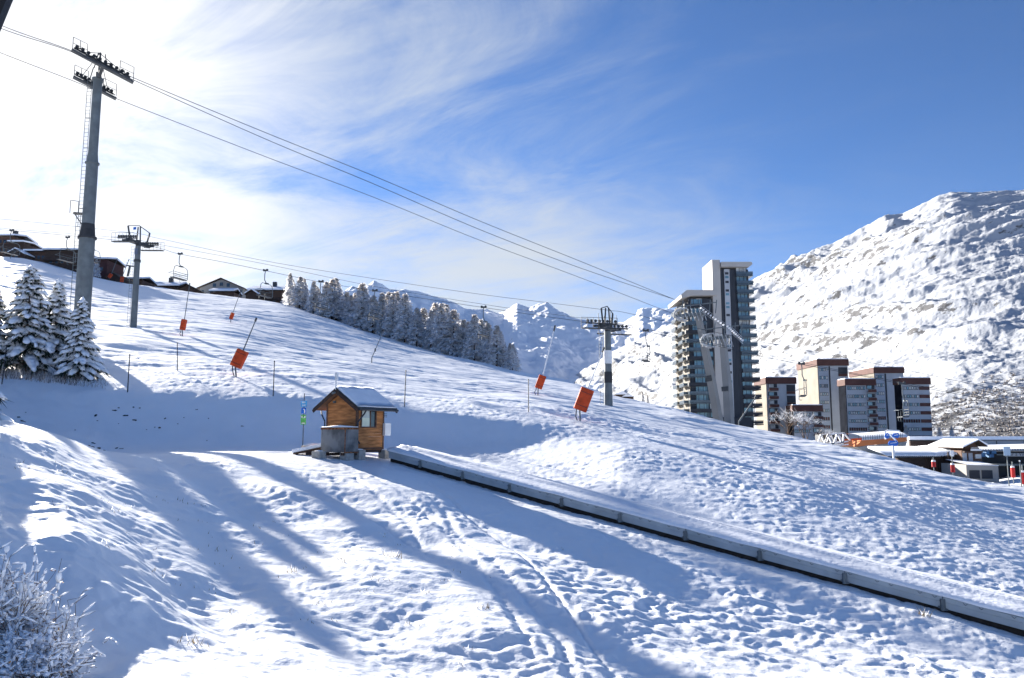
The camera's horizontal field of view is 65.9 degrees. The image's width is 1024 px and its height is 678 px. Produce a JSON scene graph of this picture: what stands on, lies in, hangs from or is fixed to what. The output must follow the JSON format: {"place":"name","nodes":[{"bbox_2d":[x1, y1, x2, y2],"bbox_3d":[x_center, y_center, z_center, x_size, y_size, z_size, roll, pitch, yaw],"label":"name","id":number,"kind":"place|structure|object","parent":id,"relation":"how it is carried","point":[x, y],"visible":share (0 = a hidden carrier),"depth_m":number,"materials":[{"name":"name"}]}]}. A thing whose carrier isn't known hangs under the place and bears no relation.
{"place":"outdoors","nodes":[
{"label":"outdoors","id":0,"kind":"place"},
{"bbox_2d":[0,0,12,30],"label":"roof edge","id":1,"kind":"object","parent":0,"point":[5,5],"depth_m":2.54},
{"bbox_2d":[343,280,674,390],"bbox_3d":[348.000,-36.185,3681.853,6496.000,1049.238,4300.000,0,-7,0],"label":"mountains","id":2,"kind":"structure","parent":0,"point":[574,350],"depth_m":4013.92,"materials":[{"name":"white snow"}]},
{"bbox_2d":[0,257,1023,677],"bbox_3d":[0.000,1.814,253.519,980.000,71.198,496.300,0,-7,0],"label":"snow slope","id":3,"kind":"structure","parent":0,"point":[566,593],"depth_m":23.99,"materials":[{"name":"white snow"}]},
{"bbox_2d":[0,391,13,421],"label":"snowy spruce","id":4,"kind":"object","parent":3,"relation":"on","point":[3,397],"visible":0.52,"depth_m":28.25,"materials":[{"name":"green plant"}]},
{"bbox_2d":[0,289,21,368],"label":"snowy spruce","id":5,"kind":"object","parent":3,"relation":"on","point":[3,333],"visible":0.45,"depth_m":50.53,"materials":[{"name":"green plant"}]},
{"bbox_2d":[0,231,37,256],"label":"chalet","id":6,"kind":"object","parent":3,"relation":"on","point":[15,235],"visible":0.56,"depth_m":230.25,"materials":[{"name":"brown wood"}]},
{"bbox_2d":[5,247,34,259],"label":"chalet","id":7,"kind":"object","parent":3,"relation":"on","point":[25,255],"visible":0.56,"depth_m":212.35,"materials":[{"name":"brown wood"}]},
{"bbox_2d":[7,238,42,249],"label":"chalet","id":8,"kind":"object","parent":3,"relation":"on","point":[26,243],"visible":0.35,"depth_m":227.17,"materials":[{"name":"brown wood"}]},
{"bbox_2d":[0,264,61,375],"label":"snowy spruce","id":9,"kind":"object","parent":3,"relation":"on","point":[26,327],"visible":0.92,"depth_m":50.30,"materials":[{"name":"white plant"}]},
{"bbox_2d":[23,249,44,261],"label":"chalet","id":10,"kind":"object","parent":3,"relation":"on","point":[39,254],"visible":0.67,"depth_m":216.23,"materials":[{"name":"brown wood"}]},
{"bbox_2d":[0,540,94,640],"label":"snowy bush","id":11,"kind":"object","parent":3,"relation":"on","point":[15,611],"visible":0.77,"depth_m":10.91,"materials":[{"name":"white plant"}]},
{"bbox_2d":[25,279,71,368],"bbox_3d":[-30.038,-0.673,52.456,4.112,6.897,4.583,6,-10,-43],"label":"snowy spruce","id":12,"kind":"object","parent":3,"relation":"on","point":[59,316],"visible":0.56,"depth_m":52.23,"materials":[{"name":"white plant"}]},
{"bbox_2d":[0,615,105,677],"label":"snowy bush","id":13,"kind":"object","parent":3,"relation":"on","point":[35,655],"visible":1,"depth_m":9.88,"materials":[{"name":"white plant"}]},
{"bbox_2d":[0,365,106,387],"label":"dry brush","id":14,"kind":"object","parent":3,"relation":"on","point":[20,373],"visible":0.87,"depth_m":48.20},
{"bbox_2d":[42,248,96,271],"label":"chalet","id":15,"kind":"object","parent":3,"relation":"on","point":[51,257],"visible":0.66,"depth_m":214.09,"materials":[{"name":"brown wood"}]},
{"bbox_2d":[28,587,117,643],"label":"snowy twigs","id":16,"kind":"object","parent":3,"relation":"on","point":[74,629],"visible":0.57,"depth_m":11.11,"materials":[{"name":"white plant"}]},
{"bbox_2d":[50,297,110,381],"bbox_3d":[-27.017,0.169,49.798,3.596,5.834,3.195,5,-9,-37],"label":"snowy spruce","id":17,"kind":"object","parent":3,"relation":"on","point":[76,358],"visible":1,"depth_m":49.52,"materials":[{"name":"white plant"}]},
{"bbox_2d":[70,37,133,346],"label":"lift pylon","id":18,"kind":"object","parent":3,"relation":"on","point":[86,237],"visible":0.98,"depth_m":65.58,"materials":[{"name":"metal"}]},
{"bbox_2d":[3,26,689,304],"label":"haul rope","id":19,"kind":"object","parent":18,"relation":"attached to","point":[338,161],"visible":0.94,"depth_m":76.37,"materials":[{"name":"metal"}]},
{"bbox_2d":[0,52,694,322],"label":"haul rope","id":20,"kind":"object","parent":18,"relation":"attached to","point":[323,178],"visible":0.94,"depth_m":79.94,"materials":[{"name":"metal"}]},
{"bbox_2d":[3,29,692,304],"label":"haul rope","id":21,"kind":"object","parent":18,"relation":"attached to","point":[324,163],"visible":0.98,"depth_m":74.26,"materials":[{"name":"metal"}]},
{"bbox_2d":[94,257,125,278],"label":"chalet","id":22,"kind":"object","parent":3,"relation":"on","point":[106,264],"visible":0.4,"depth_m":214.19,"materials":[{"name":"brown wood"}]},
{"bbox_2d":[102,272,132,283],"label":"chalet","id":23,"kind":"object","parent":3,"relation":"on","point":[115,277],"visible":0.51,"depth_m":211.59,"materials":[{"name":"brown wood"}]},
{"bbox_2d":[111,225,164,327],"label":"lift pylon","id":24,"kind":"object","parent":3,"relation":"on","point":[128,238],"visible":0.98,"depth_m":91.20,"materials":[{"name":"metal"}]},
{"bbox_2d":[4,228,1023,403],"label":"haul rope","id":25,"kind":"object","parent":24,"relation":"attached to","point":[570,316],"visible":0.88,"depth_m":78.20,"materials":[{"name":"metal"}]},
{"bbox_2d":[127,277,156,286],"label":"chalet","id":26,"kind":"object","parent":3,"relation":"on","point":[147,281],"visible":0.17,"depth_m":225.37,"materials":[{"name":"brown wood"}]},
{"bbox_2d":[155,278,188,288],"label":"chalet","id":27,"kind":"object","parent":3,"relation":"on","point":[171,284],"visible":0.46,"depth_m":236.06,"materials":[{"name":"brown wood"}]},
{"bbox_2d":[180,283,189,335],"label":"snow lance","id":28,"kind":"object","parent":3,"relation":"on","point":[183,324],"visible":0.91,"depth_m":85.67,"materials":[{"name":"metal"}]},
{"bbox_2d":[173,283,206,293],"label":"chalet","id":29,"kind":"object","parent":3,"relation":"on","point":[184,287],"visible":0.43,"depth_m":231.46,"materials":[{"name":"brown wood"}]},
{"bbox_2d":[197,278,246,298],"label":"chalet","id":30,"kind":"object","parent":3,"relation":"on","point":[218,283],"visible":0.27,"depth_m":249.85,"materials":[{"name":"grey wood"}]},
{"bbox_2d":[209,288,241,297],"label":"chalet","id":31,"kind":"object","parent":3,"relation":"on","point":[233,292],"visible":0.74,"depth_m":239.47,"materials":[{"name":"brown wood"}]},
{"bbox_2d":[230,318,256,376],"bbox_3d":[-18.461,0.741,54.309,1.718,4.502,0.461,0,-7,0],"label":"snow lance","id":32,"kind":"object","parent":3,"relation":"on","point":[239,358],"visible":0.91,"depth_m":54.05,"materials":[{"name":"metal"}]},
{"bbox_2d":[244,288,263,299],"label":"chalet","id":33,"kind":"object","parent":3,"relation":"on","point":[250,293],"visible":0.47,"depth_m":225.16,"materials":[{"name":"brown wood"}]},
{"bbox_2d":[247,282,285,302],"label":"chalet","id":34,"kind":"object","parent":3,"relation":"on","point":[278,291],"visible":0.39,"depth_m":231.28,"materials":[{"name":"brown wood"}]},
{"bbox_2d":[283,273,294,304],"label":"frosted larch","id":35,"kind":"object","parent":3,"relation":"on","point":[289,285],"visible":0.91,"depth_m":208.23,"materials":[{"name":"white plant"}]},
{"bbox_2d":[288,277,308,309],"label":"frosted larch","id":36,"kind":"object","parent":3,"relation":"on","point":[298,293],"visible":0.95,"depth_m":205.97,"materials":[{"name":"white plant"}]},
{"bbox_2d":[301,393,306,445],"bbox_3d":[-10.193,4.191,38.545,0.300,3.070,0.107,0,-7,0],"label":"sign post","id":37,"kind":"object","parent":3,"relation":"on","point":[303,412],"visible":0.97,"depth_m":38.59,"materials":[{"name":"metal"}]},
{"bbox_2d":[292,444,328,455],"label":"plank ramp","id":38,"kind":"structure","parent":3,"relation":"on","point":[308,450],"depth_m":35.94,"materials":[{"name":"white snow"}]},
{"bbox_2d":[303,281,320,313],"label":"frosted larch","id":39,"kind":"object","parent":3,"relation":"on","point":[313,292],"visible":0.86,"depth_m":200.77,"materials":[{"name":"white plant"}]},
{"bbox_2d":[312,450,325,458],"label":"concrete block","id":40,"kind":"structure","parent":3,"relation":"on","point":[319,454],"depth_m":34.44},
{"bbox_2d":[315,281,337,318],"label":"frosted larch","id":41,"kind":"object","parent":3,"relation":"on","point":[325,286],"visible":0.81,"depth_m":197.13,"materials":[{"name":"white plant"}]},
{"bbox_2d":[319,279,344,319],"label":"frosted larch","id":42,"kind":"object","parent":3,"relation":"on","point":[332,289],"visible":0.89,"depth_m":197.47,"materials":[{"name":"white plant"}]},
{"bbox_2d":[327,278,348,320],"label":"frosted larch","id":43,"kind":"object","parent":3,"relation":"on","point":[341,292],"visible":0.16,"depth_m":202.99,"materials":[{"name":"white plant"}]},
{"bbox_2d":[340,453,353,460],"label":"concrete block","id":44,"kind":"structure","parent":3,"relation":"on","point":[348,456],"depth_m":34.51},
{"bbox_2d":[321,425,358,455],"bbox_3d":[-7.657,4.498,35.121,1.480,1.332,0.920,-4,-8,32],"label":"grey tank","id":45,"kind":"object","parent":44,"relation":"on","point":[341,440],"visible":0.91,"depth_m":34.74,"materials":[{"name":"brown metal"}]},
{"bbox_2d":[340,295,355,325],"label":"frosted larch","id":46,"kind":"object","parent":3,"relation":"on","point":[348,309],"visible":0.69,"depth_m":193.56,"materials":[{"name":"white plant"}]},
{"bbox_2d":[312,372,398,451],"bbox_3d":[-7.301,3.431,36.628,2.916,3.596,2.916,-4,-8,32],"label":"wooden hut","id":47,"kind":"object","parent":3,"relation":"on","point":[363,409],"visible":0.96,"depth_m":36.11,"materials":[{"name":"brown wood"}]},
{"bbox_2d":[360,411,376,427],"bbox_3d":[-6.555,3.580,36.087,0.065,0.968,1.040,-4,-8,32],"label":"window","id":48,"kind":"structure","parent":47,"relation":"in","point":[369,420],"depth_m":36.12,"materials":[{"name":"clear glass"}]},
{"bbox_2d":[346,282,370,329],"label":"frosted larch","id":49,"kind":"object","parent":3,"relation":"on","point":[358,313],"visible":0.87,"depth_m":187.54,"materials":[{"name":"white plant"}]},
{"bbox_2d":[354,449,365,459],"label":"concrete block","id":50,"kind":"structure","parent":3,"relation":"on","point":[361,455],"depth_m":35.14,"materials":[{"name":"grey concrete"}]},
{"bbox_2d":[358,295,379,333],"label":"frosted larch","id":51,"kind":"object","parent":3,"relation":"on","point":[368,326],"visible":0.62,"depth_m":183.99,"materials":[{"name":"white plant"}]},
{"bbox_2d":[373,293,387,332],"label":"frosted larch","id":52,"kind":"object","parent":3,"relation":"on","point":[381,299],"visible":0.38,"depth_m":188.46,"materials":[{"name":"white plant"}]},
{"bbox_2d":[375,303,386,335],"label":"frosted larch","id":53,"kind":"object","parent":3,"relation":"on","point":[379,329],"visible":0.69,"depth_m":182.03,"materials":[{"name":"white plant"}]},
{"bbox_2d":[380,292,400,339],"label":"frosted larch","id":54,"kind":"object","parent":3,"relation":"on","point":[391,322],"visible":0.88,"depth_m":179.08,"materials":[{"name":"white plant"}]},
{"bbox_2d":[390,293,412,342],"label":"frosted larch","id":55,"kind":"object","parent":3,"relation":"on","point":[406,310],"visible":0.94,"depth_m":175.29,"materials":[{"name":"white plant"}]},
{"bbox_2d":[405,308,427,345],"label":"frosted larch","id":56,"kind":"object","parent":3,"relation":"on","point":[415,335],"visible":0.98,"depth_m":172.10,"materials":[{"name":"white plant"}]},
{"bbox_2d":[422,310,436,349],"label":"frosted larch","id":57,"kind":"object","parent":3,"relation":"on","point":[428,332],"visible":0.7,"depth_m":170.17,"materials":[{"name":"white plant"}]},
{"bbox_2d":[424,303,452,354],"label":"frosted larch","id":58,"kind":"object","parent":3,"relation":"on","point":[439,322],"visible":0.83,"depth_m":165.25,"materials":[{"name":"white plant"}]},
{"bbox_2d":[435,309,467,355],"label":"frosted larch","id":59,"kind":"object","parent":3,"relation":"on","point":[451,322],"visible":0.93,"depth_m":163.28,"materials":[{"name":"white plant"}]},
{"bbox_2d":[452,320,469,357],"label":"frosted larch","id":60,"kind":"object","parent":3,"relation":"on","point":[464,329],"visible":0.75,"depth_m":162.44,"materials":[{"name":"white plant"}]},
{"bbox_2d":[460,314,484,360],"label":"frosted larch","id":61,"kind":"object","parent":3,"relation":"on","point":[477,344],"visible":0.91,"depth_m":157.61,"materials":[{"name":"white plant"}]},
{"bbox_2d":[14,440,931,677],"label":"grass tufts","id":62,"kind":"object","parent":3,"relation":"on","point":[922,612],"visible":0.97,"depth_m":18.47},
{"bbox_2d":[477,323,492,361],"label":"frosted larch","id":63,"kind":"object","parent":3,"relation":"on","point":[486,326],"visible":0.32,"depth_m":162.01,"materials":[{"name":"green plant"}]},
{"bbox_2d":[480,333,495,362],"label":"frosted larch","id":64,"kind":"object","parent":3,"relation":"on","point":[486,344],"visible":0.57,"depth_m":154.68,"materials":[{"name":"white plant"}]},
{"bbox_2d":[484,325,507,366],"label":"frosted larch","id":65,"kind":"object","parent":3,"relation":"on","point":[497,352],"visible":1,"depth_m":151.73,"materials":[{"name":"white plant"}]},
{"bbox_2d":[502,343,518,370],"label":"frosted larch","id":66,"kind":"object","parent":3,"relation":"on","point":[510,363],"visible":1,"depth_m":150.24,"materials":[{"name":"white plant"}]},
{"bbox_2d":[534,325,555,394],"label":"snow lance","id":67,"kind":"object","parent":3,"relation":"on","point":[540,381],"visible":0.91,"depth_m":71.88,"materials":[{"name":"metal"}]},
{"bbox_2d":[574,347,604,420],"bbox_3d":[4.919,3.033,49.998,2.036,5.093,0.461,0,-7,0],"label":"snow lance","id":68,"kind":"object","parent":3,"relation":"on","point":[583,399],"visible":0.88,"depth_m":49.71,"materials":[{"name":"metal"}]},
{"bbox_2d":[581,306,632,405],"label":"lift pylon","id":69,"kind":"object","parent":3,"relation":"on","point":[607,327],"visible":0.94,"depth_m":74.90,"materials":[{"name":"metal"}]},
{"bbox_2d":[4,219,1023,395],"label":"haul rope","id":70,"kind":"object","parent":69,"relation":"attached to","point":[561,304],"visible":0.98,"depth_m":76.91,"materials":[{"name":"metal"}]},
{"bbox_2d":[21,231,1021,405],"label":"haul rope","id":71,"kind":"object","parent":69,"relation":"attached to","point":[574,320],"visible":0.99,"depth_m":74.61,"materials":[{"name":"metal"}]},
{"bbox_2d":[0,229,19,255],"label":"lift chair","id":72,"kind":"object","parent":71,"relation":"hanging from","point":[4,251],"visible":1,"depth_m":95.03,"materials":[{"name":"metal"}]},
{"bbox_2d":[55,236,75,262],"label":"lift chair","id":73,"kind":"object","parent":71,"relation":"hanging from","point":[59,258],"visible":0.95,"depth_m":92.54,"materials":[{"name":"metal"}]},
{"bbox_2d":[168,252,187,282],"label":"lift chair","id":74,"kind":"object","parent":71,"relation":"hanging from","point":[173,276],"visible":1,"depth_m":87.93,"materials":[{"name":"metal"}]},
{"bbox_2d":[255,269,272,299],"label":"lift chair","id":75,"kind":"object","parent":71,"relation":"hanging from","point":[261,295],"visible":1,"depth_m":84.59,"materials":[{"name":"metal"}]},
{"bbox_2d":[310,280,327,312],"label":"lift chair","id":76,"kind":"object","parent":71,"relation":"hanging from","point":[316,303],"visible":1,"depth_m":82.56,"materials":[{"name":"metal"}]},
{"bbox_2d":[365,289,381,321],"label":"lift chair","id":77,"kind":"object","parent":71,"relation":"hanging from","point":[371,316],"visible":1,"depth_m":80.76,"materials":[{"name":"metal"}]},
{"bbox_2d":[476,305,489,338],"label":"lift chair","id":78,"kind":"object","parent":71,"relation":"hanging from","point":[482,334],"visible":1,"depth_m":77.37,"materials":[{"name":"metal"}]},
{"bbox_2d":[639,329,650,365],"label":"lift chair","id":79,"kind":"object","parent":71,"relation":"hanging from","point":[642,356],"visible":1,"depth_m":72.64,"materials":[{"name":"metal"}]},
{"bbox_2d":[795,362,806,400],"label":"lift chair","id":80,"kind":"object","parent":71,"relation":"hanging from","point":[805,380],"visible":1,"depth_m":68.57,"materials":[{"name":"metal"}]},
{"bbox_2d":[894,381,909,421],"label":"lift chair","id":81,"kind":"object","parent":71,"relation":"hanging from","point":[904,400],"visible":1,"depth_m":66.27,"materials":[{"name":"metal"}]},
{"bbox_2d":[673,300,724,420],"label":"leaning pylon","id":82,"kind":"object","parent":3,"relation":"on","point":[710,378],"visible":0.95,"depth_m":97.15,"materials":[{"name":"metal"}]},
{"bbox_2d":[387,444,1023,636],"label":"ski conveyor","id":83,"kind":"object","parent":3,"relation":"on","point":[1004,611],"visible":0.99,"depth_m":24.94,"materials":[{"name":"metal"}]},
{"bbox_2d":[668,260,763,427],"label":"tower block","id":84,"kind":"structure","parent":3,"relation":"on","point":[726,285],"depth_m":246.51,"materials":[{"name":"concrete"}]},
{"bbox_2d":[700,322,743,423],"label":"leaning pylon","id":85,"kind":"object","parent":3,"relation":"on","point":[726,388],"visible":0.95,"depth_m":93.00,"materials":[{"name":"metal"}]},
{"bbox_2d":[754,377,796,433],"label":"apartment block","id":86,"kind":"structure","parent":3,"relation":"on","point":[778,393],"depth_m":259.65,"materials":[{"name":"concrete"}]},
{"bbox_2d":[765,409,805,434],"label":"bare shrub","id":87,"kind":"object","parent":3,"relation":"on","point":[786,419],"visible":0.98,"depth_m":75.28,"materials":[{"name":"white plant"}]},
{"bbox_2d":[784,412,822,438],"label":"bare shrub","id":88,"kind":"object","parent":3,"relation":"on","point":[804,423],"visible":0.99,"depth_m":74.34,"materials":[{"name":"white plant"}]},
{"bbox_2d":[786,404,823,439],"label":"apartment block","id":89,"kind":"structure","parent":3,"relation":"on","point":[816,410],"depth_m":250.64,"materials":[{"name":"grey concrete"}]},
{"bbox_2d":[796,358,848,435],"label":"apartment block","id":90,"kind":"structure","parent":3,"relation":"on","point":[822,387],"depth_m":272.46,"materials":[{"name":"concrete"}]},
{"bbox_2d":[837,378,878,438],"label":"apartment block","id":91,"kind":"structure","parent":3,"relation":"on","point":[858,407],"depth_m":255.40,"materials":[{"name":"grey concrete"}]},
{"bbox_2d":[815,431,907,454],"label":"lift station","id":92,"kind":"object","parent":3,"relation":"on","point":[864,441],"visible":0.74,"depth_m":130.08,"materials":[{"name":"concrete"}]},
{"bbox_2d":[849,366,904,431],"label":"apartment block","id":93,"kind":"structure","parent":3,"relation":"on","point":[885,404],"depth_m":279.78,"materials":[{"name":"concrete"}]},
{"bbox_2d":[884,429,899,458],"bbox_3d":[30.608,8.654,63.410,1.372,2.758,0.254,0,-7,0],"label":"direction sign","id":94,"kind":"object","parent":3,"relation":"on","point":[893,436],"visible":0.97,"depth_m":63.39,"materials":[{"name":"blue metal"}]},
{"bbox_2d":[892,377,932,435],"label":"apartment block","id":95,"kind":"structure","parent":3,"relation":"on","point":[918,421],"depth_m":251.45,"materials":[{"name":"grey concrete"}]},
{"bbox_2d":[868,445,956,472],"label":"timber restaurant","id":96,"kind":"structure","parent":3,"relation":"on","point":[921,456],"depth_m":90.98,"materials":[{"name":"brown wood"}]},
{"bbox_2d":[929,439,987,462],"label":"gabled chalet","id":97,"kind":"object","parent":3,"relation":"on","point":[967,449],"visible":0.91,"depth_m":89.16,"materials":[{"name":"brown wood"}]},
{"bbox_2d":[906,436,1023,450],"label":"long hall","id":98,"kind":"structure","parent":3,"relation":"on","point":[928,440],"depth_m":148.26,"materials":[{"name":"white wood"}]},
{"bbox_2d":[941,459,998,481],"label":"garage","id":99,"kind":"structure","parent":3,"relation":"on","point":[982,471],"depth_m":84.95,"materials":[{"name":"white concrete"}]},
{"bbox_2d":[969,470,979,478],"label":"door","id":100,"kind":"structure","parent":99,"relation":"in","point":[974,474],"depth_m":84.81,"materials":[{"name":"grey metal"}]},
{"bbox_2d":[981,470,992,478],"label":"door","id":101,"kind":"structure","parent":99,"relation":"in","point":[986,474],"depth_m":84.81,"materials":[{"name":"grey metal"}]},
{"bbox_2d":[978,444,1023,477],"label":"bar building","id":102,"kind":"structure","parent":3,"relation":"on","point":[997,458],"depth_m":96.82,"materials":[{"name":"metal"}]},
{"bbox_2d":[1003,447,1010,485],"bbox_3d":[34.743,9.014,55.304,0.480,2.924,0.100,0,-7,0],"label":"thin pole","id":103,"kind":"object","parent":3,"relation":"on","point":[1007,451],"visible":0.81,"depth_m":55.37,"materials":[{"name":"metal"}]},
{"bbox_2d":[0,0,1023,321],"label":"sky","id":104,"kind":"structure","parent":0,"point":[645,143],"materials":[{"name":"blue"}]},
{"bbox_2d":[574,190,1023,435],"bbox_3d":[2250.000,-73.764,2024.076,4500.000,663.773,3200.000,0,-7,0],"label":"mountain","id":105,"kind":"structure","parent":0,"point":[934,287],"depth_m":1259.88,"materials":[{"name":"white snow"}]},
{"bbox_2d":[931,371,1023,435],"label":"frosted scrub","id":106,"kind":"object","parent":105,"relation":"on","point":[1001,413],"visible":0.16,"depth_m":589.26,"materials":[{"name":"white plant"}]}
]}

